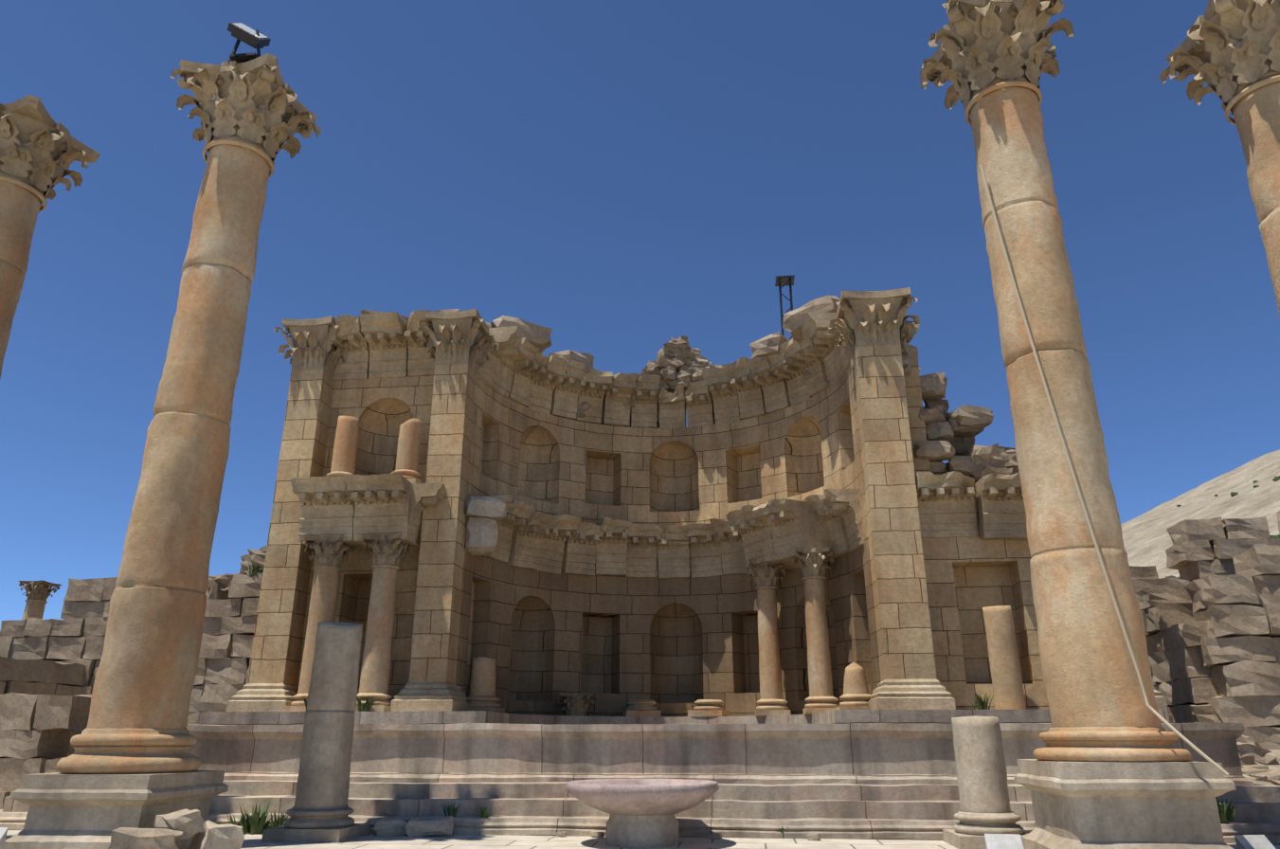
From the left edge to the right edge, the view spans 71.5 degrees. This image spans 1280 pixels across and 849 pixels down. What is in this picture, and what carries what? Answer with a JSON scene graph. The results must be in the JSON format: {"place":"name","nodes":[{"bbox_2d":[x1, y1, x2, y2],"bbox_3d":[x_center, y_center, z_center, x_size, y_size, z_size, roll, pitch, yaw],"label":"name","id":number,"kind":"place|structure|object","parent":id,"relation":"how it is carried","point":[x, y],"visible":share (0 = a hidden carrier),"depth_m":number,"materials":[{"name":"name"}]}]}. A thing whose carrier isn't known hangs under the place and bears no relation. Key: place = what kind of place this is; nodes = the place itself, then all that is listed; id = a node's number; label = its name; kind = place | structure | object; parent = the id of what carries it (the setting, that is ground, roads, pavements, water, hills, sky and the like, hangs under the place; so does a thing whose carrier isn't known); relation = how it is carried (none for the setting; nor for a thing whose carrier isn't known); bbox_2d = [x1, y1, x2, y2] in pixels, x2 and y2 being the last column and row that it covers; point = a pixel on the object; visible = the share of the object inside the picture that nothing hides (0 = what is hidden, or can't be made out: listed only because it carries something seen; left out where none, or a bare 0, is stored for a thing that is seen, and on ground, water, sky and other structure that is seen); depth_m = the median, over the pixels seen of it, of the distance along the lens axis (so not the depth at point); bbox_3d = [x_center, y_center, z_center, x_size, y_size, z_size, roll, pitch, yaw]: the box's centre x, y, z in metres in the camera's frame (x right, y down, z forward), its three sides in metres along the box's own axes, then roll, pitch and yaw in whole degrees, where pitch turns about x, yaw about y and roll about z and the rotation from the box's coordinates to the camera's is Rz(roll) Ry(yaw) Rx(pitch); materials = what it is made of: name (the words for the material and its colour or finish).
{"place":"outdoors","nodes":[
{"label":"outdoors","id":0,"kind":"place"},
{"bbox_2d":[225,315,353,711],"bbox_3d":[-8.948,2.133,23.095,2.144,10.224,1.909,-2,-20,6],"label":"pilaster","id":1,"kind":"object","parent":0,"point":[270,685],"depth_m":22.62,"materials":[{"name":"stone"}]},
{"bbox_2d":[296,375,485,701],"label":"wall","id":2,"kind":"structure","parent":0,"point":[382,410],"depth_m":23.95,"materials":[{"name":"beige stone"}]},
{"bbox_2d":[0,0,1279,630],"label":"sky","id":3,"kind":"structure","parent":0,"point":[620,179],"materials":[{"name":"blue"}]},
{"bbox_2d":[5,829,1279,848],"bbox_3d":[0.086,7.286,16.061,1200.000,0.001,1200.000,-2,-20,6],"label":"ground","id":4,"kind":"structure","parent":0,"point":[458,841],"depth_m":13.65,"materials":[{"name":"beige stone"}]},
{"bbox_2d":[0,94,100,378],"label":"column","id":5,"kind":"structure","parent":4,"relation":"on","point":[41,150],"depth_m":16.82,"materials":[{"name":"stone"}]},
{"bbox_2d":[0,545,266,809],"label":"ruins","id":6,"kind":"object","parent":4,"relation":"on","point":[48,669],"visible":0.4,"depth_m":23.53,"materials":[{"name":"stone"}]},
{"bbox_2d":[21,598,47,620],"bbox_3d":[-18.558,6.182,27.089,0.792,1.656,0.786,-2,-20,6],"label":"column shaft","id":7,"kind":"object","parent":6,"relation":"on","point":[34,607],"depth_m":27.09,"materials":[{"name":"stone"}]},
{"bbox_2d":[18,579,61,600],"bbox_3d":[-18.559,5.157,27.453,0.921,0.567,0.922,-2,-20,6],"label":"column capital","id":8,"kind":"object","parent":7,"relation":"on","point":[41,589],"visible":0.96,"depth_m":27.23,"materials":[{"name":"stone"}]},
{"bbox_2d":[3,53,320,848],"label":"column","id":9,"kind":"structure","parent":4,"relation":"on","point":[131,762],"depth_m":14.03,"materials":[{"name":"stone"}]},
{"bbox_2d":[227,22,270,63],"bbox_3d":[-7.347,-7.148,16.793,0.638,0.984,0.781,-2,-20,6],"label":"floodlight","id":10,"kind":"object","parent":9,"relation":"on","point":[249,36],"visible":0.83,"depth_m":16.60,"materials":[{"name":"grey metal"}]},
{"bbox_2d":[261,621,370,842],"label":"broken column","id":11,"kind":"structure","parent":4,"relation":"on","point":[320,810],"depth_m":14.60,"materials":[{"name":"stone"}]},
{"bbox_2d":[0,827,1275,848],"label":"sign stands","id":12,"kind":"object","parent":4,"relation":"on","point":[1015,841],"visible":1,"depth_m":10.93,"materials":[{"name":"grey stone"}]},
{"bbox_2d":[0,708,1279,843],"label":"stepped podium","id":13,"kind":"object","parent":4,"relation":"on","point":[855,774],"depth_m":16.16,"materials":[{"name":"grey stone"}]},
{"bbox_2d":[467,656,504,713],"bbox_3d":[-3.910,6.485,22.130,0.961,1.369,0.970,-2,-20,6],"label":"column stump","id":14,"kind":"object","parent":13,"relation":"on","point":[481,696],"visible":0.79,"depth_m":21.88,"materials":[{"name":"stone"}]},
{"bbox_2d":[557,692,595,716],"bbox_3d":[-1.740,7.646,24.273,1.003,0.620,0.996,-2,-20,6],"label":"column capital","id":15,"kind":"object","parent":13,"relation":"on","point":[576,704],"visible":0.98,"depth_m":24.02,"materials":[{"name":"grey stone"}]},
{"bbox_2d":[565,778,719,847],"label":"stone basin","id":16,"kind":"object","parent":4,"relation":"on","point":[641,812],"visible":1,"depth_m":13.21,"materials":[{"name":"stone"}]},
{"bbox_2d":[359,295,1019,483],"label":"stone blocks","id":17,"kind":"object","parent":4,"relation":"on","point":[950,437],"visible":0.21,"depth_m":23.25,"materials":[{"name":"beige stone"}]},
{"bbox_2d":[281,535,356,711],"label":"column","id":18,"kind":"structure","parent":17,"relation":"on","point":[329,554],"depth_m":21.51,"materials":[{"name":"stone"}]},
{"bbox_2d":[325,415,359,476],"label":"broken column","id":19,"kind":"structure","parent":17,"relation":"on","point":[344,454],"depth_m":22.87,"materials":[{"name":"stone"}]},
{"bbox_2d":[354,533,413,711],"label":"column","id":20,"kind":"structure","parent":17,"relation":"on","point":[387,552],"depth_m":21.14,"materials":[{"name":"stone"}]},
{"bbox_2d":[390,417,421,483],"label":"broken column","id":21,"kind":"structure","parent":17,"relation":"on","point":[407,450],"depth_m":22.64,"materials":[{"name":"stone"}]},
{"bbox_2d":[390,308,498,711],"bbox_3d":[-4.966,1.993,22.700,2.154,10.219,1.902,-2,-20,6],"label":"pilaster","id":22,"kind":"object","parent":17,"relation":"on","point":[431,685],"depth_m":22.27,"materials":[{"name":"stone"}]},
{"bbox_2d":[622,699,660,716],"bbox_3d":[0.039,7.931,24.844,0.957,0.452,0.954,2,-20,-7],"label":"column base","id":23,"kind":"object","parent":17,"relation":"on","point":[640,708],"visible":1,"depth_m":24.50,"materials":[{"name":"stone"}]},
{"bbox_2d":[687,699,730,716],"bbox_3d":[1.920,7.865,24.659,0.954,0.451,0.956,-6,-21,18],"label":"column base","id":24,"kind":"object","parent":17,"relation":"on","point":[709,708],"visible":0.98,"depth_m":24.32,"materials":[{"name":"stone"}]},
{"bbox_2d":[745,559,790,715],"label":"column","id":25,"kind":"structure","parent":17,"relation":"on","point":[771,701],"depth_m":24.10,"materials":[{"name":"stone"}]},
{"bbox_2d":[775,275,794,339],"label":"lattice mast","id":26,"kind":"object","parent":17,"relation":"on","point":[784,280],"visible":0.19,"depth_m":43.44,"materials":[{"name":"grey metal"}]},
{"bbox_2d":[791,546,839,714],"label":"column","id":27,"kind":"structure","parent":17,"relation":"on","point":[820,698],"depth_m":22.61,"materials":[{"name":"stone"}]},
{"bbox_2d":[836,662,870,709],"bbox_3d":[5.139,6.257,21.188,0.883,1.176,0.878,-2,-20,6],"label":"column stump","id":28,"kind":"object","parent":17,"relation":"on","point":[856,695],"visible":0.85,"depth_m":20.95,"materials":[{"name":"stone"}]},
{"bbox_2d":[827,287,955,709],"bbox_3d":[6.071,1.600,21.595,2.347,10.215,1.897,-2,-20,6],"label":"pilaster","id":29,"kind":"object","parent":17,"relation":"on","point":[873,326],"depth_m":21.20,"materials":[{"name":"stone"}]},
{"bbox_2d":[982,605,1026,709],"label":"broken column","id":30,"kind":"structure","parent":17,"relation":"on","point":[1004,662],"depth_m":19.53,"materials":[{"name":"stone"}]},
{"bbox_2d":[1096,402,1167,708],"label":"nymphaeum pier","id":31,"kind":"structure","parent":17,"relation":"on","point":[1161,701],"depth_m":18.87,"materials":[{"name":"stone"}]},
{"bbox_2d":[107,495,1279,848],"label":"fallen blocks","id":32,"kind":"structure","parent":4,"relation":"on","point":[484,514],"depth_m":14.08,"materials":[{"name":"stone"}]},
{"bbox_2d":[226,561,1240,838],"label":"weeds","id":33,"kind":"object","parent":4,"relation":"on","point":[255,821],"visible":0.56,"depth_m":15.15,"materials":[{"name":"green plant"}]},
{"bbox_2d":[942,715,1027,848],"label":"broken column","id":34,"kind":"structure","parent":4,"relation":"on","point":[982,778],"depth_m":13.41,"materials":[{"name":"stone"}]},
{"bbox_2d":[919,0,1235,848],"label":"column","id":35,"kind":"object","parent":4,"relation":"on","point":[1109,766],"visible":1,"depth_m":12.59,"materials":[{"name":"stone"}]},
{"bbox_2d":[979,164,1228,775],"bbox_3d":[6.320,-0.048,12.650,1.767,9.355,0.231,-13,-23,33],"label":"cable","id":36,"kind":"object","parent":35,"relation":"attached to","point":[1181,736],"visible":1,"depth_m":12.28,"materials":[{"name":"beige"}]},
{"bbox_2d":[1129,510,1279,785],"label":"ruins","id":37,"kind":"object","parent":4,"relation":"on","point":[1210,614],"visible":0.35,"depth_m":19.98,"materials":[{"name":"stone"}]},
{"bbox_2d":[1159,0,1279,316],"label":"column","id":38,"kind":"structure","parent":4,"relation":"on","point":[1228,51],"depth_m":14.65,"materials":[{"name":"stone"}]},
{"bbox_2d":[1242,749,1279,785],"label":"bank","id":39,"kind":"structure","parent":4,"relation":"on","point":[1276,766],"depth_m":17.81,"materials":[{"name":"soil"}]},
{"bbox_2d":[455,356,930,716],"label":"curved wall","id":40,"kind":"structure","parent":0,"point":[673,646],"depth_m":26.07,"materials":[{"name":"beige stone"}]},
{"bbox_2d":[290,309,1027,578],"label":"entablature","id":41,"kind":"structure","parent":40,"relation":"on","point":[352,509],"depth_m":24.72,"materials":[{"name":"beige stone"}]},
{"bbox_2d":[921,486,1049,709],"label":"wall","id":42,"kind":"structure","parent":0,"point":[967,579],"depth_m":21.11,"materials":[{"name":"beige stone"}]},
{"bbox_2d":[1120,449,1279,578],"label":"hill","id":43,"kind":"structure","parent":0,"point":[1147,540],"depth_m":102.64,"materials":[{"name":"soil"}]},
{"bbox_2d":[1176,475,1279,538],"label":"hill shrubs","id":44,"kind":"object","parent":43,"relation":"on","point":[1234,494],"visible":0.1,"depth_m":95.34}
]}

